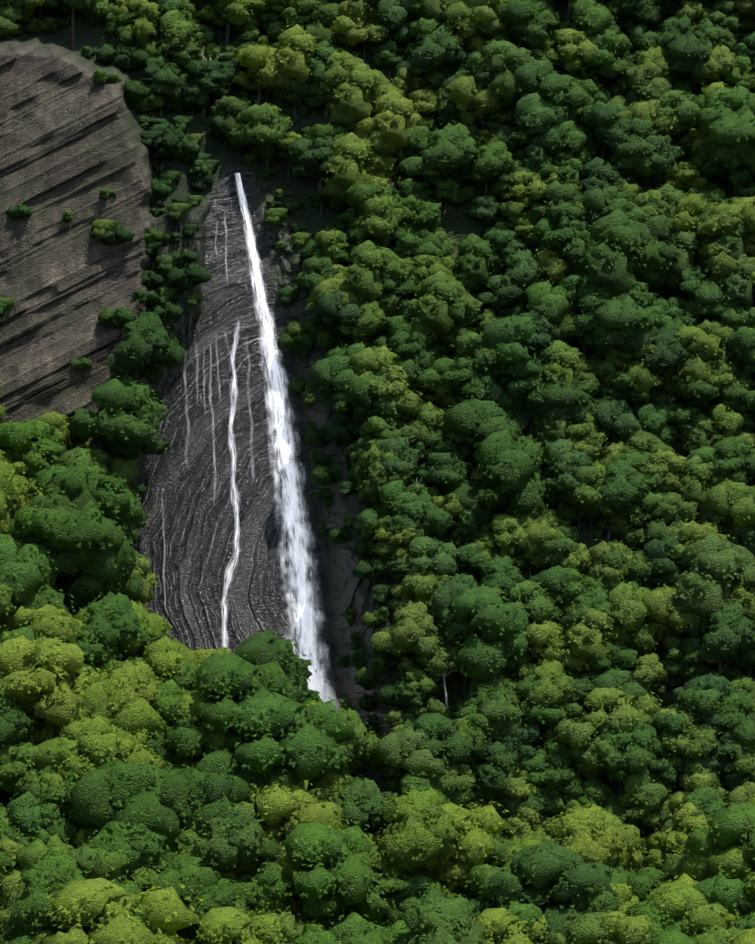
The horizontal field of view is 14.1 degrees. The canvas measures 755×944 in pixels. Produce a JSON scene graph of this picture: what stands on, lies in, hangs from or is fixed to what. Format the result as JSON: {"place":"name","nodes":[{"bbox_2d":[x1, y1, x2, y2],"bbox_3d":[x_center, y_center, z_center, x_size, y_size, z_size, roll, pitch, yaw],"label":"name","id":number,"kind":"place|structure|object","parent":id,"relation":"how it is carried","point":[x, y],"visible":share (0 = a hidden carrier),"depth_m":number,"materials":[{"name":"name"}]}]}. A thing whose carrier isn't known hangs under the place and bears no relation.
{"place":"outdoors","nodes":[
{"label":"outdoors","id":0,"kind":"place"},
{"bbox_2d":[307,668,339,707],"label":"waterfall spray","id":1,"kind":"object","parent":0,"point":[318,684],"depth_m":753.80,"materials":[{"name":"white liquid"}]},
{"bbox_2d":[0,0,754,835],"bbox_3d":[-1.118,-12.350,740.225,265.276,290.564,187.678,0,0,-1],"label":"rock face","id":2,"kind":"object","parent":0,"point":[70,132],"depth_m":772.46},
{"bbox_2d":[0,0,257,943],"bbox_3d":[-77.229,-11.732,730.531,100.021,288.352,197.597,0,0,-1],"label":"forest trees","id":3,"kind":"object","parent":2,"relation":"on","point":[106,814],"visible":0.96,"depth_m":706.31,"materials":[{"name":"green plant"}]},
{"bbox_2d":[149,209,208,360],"bbox_3d":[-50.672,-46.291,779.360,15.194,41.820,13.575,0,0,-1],"label":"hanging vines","id":4,"kind":"object","parent":2,"relation":"on","point":[190,323],"visible":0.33,"depth_m":776.63,"materials":[{"name":"green plant"}]},
{"bbox_2d":[163,173,332,701],"bbox_3d":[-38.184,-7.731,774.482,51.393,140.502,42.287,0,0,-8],"label":"waterfall stream","id":5,"kind":"structure","parent":2,"relation":"on","point":[305,612],"depth_m":771.45,"materials":[{"name":"liquid"}]},
{"bbox_2d":[167,0,517,943],"bbox_3d":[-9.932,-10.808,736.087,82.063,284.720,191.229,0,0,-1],"label":"forest trees","id":6,"kind":"object","parent":2,"relation":"on","point":[313,842],"visible":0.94,"depth_m":741.92,"materials":[{"name":"green plant"}]},
{"bbox_2d":[417,0,733,943],"bbox_3d":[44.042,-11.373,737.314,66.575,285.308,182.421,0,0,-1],"label":"forest trees","id":7,"kind":"object","parent":2,"relation":"on","point":[561,670],"visible":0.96,"depth_m":743.76,"materials":[{"name":"green plant"}]},
{"bbox_2d":[607,0,754,943],"bbox_3d":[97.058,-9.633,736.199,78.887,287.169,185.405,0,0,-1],"label":"forest trees","id":8,"kind":"object","parent":2,"relation":"on","point":[699,600],"visible":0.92,"depth_m":757.35,"materials":[{"name":"green plant"}]}
]}

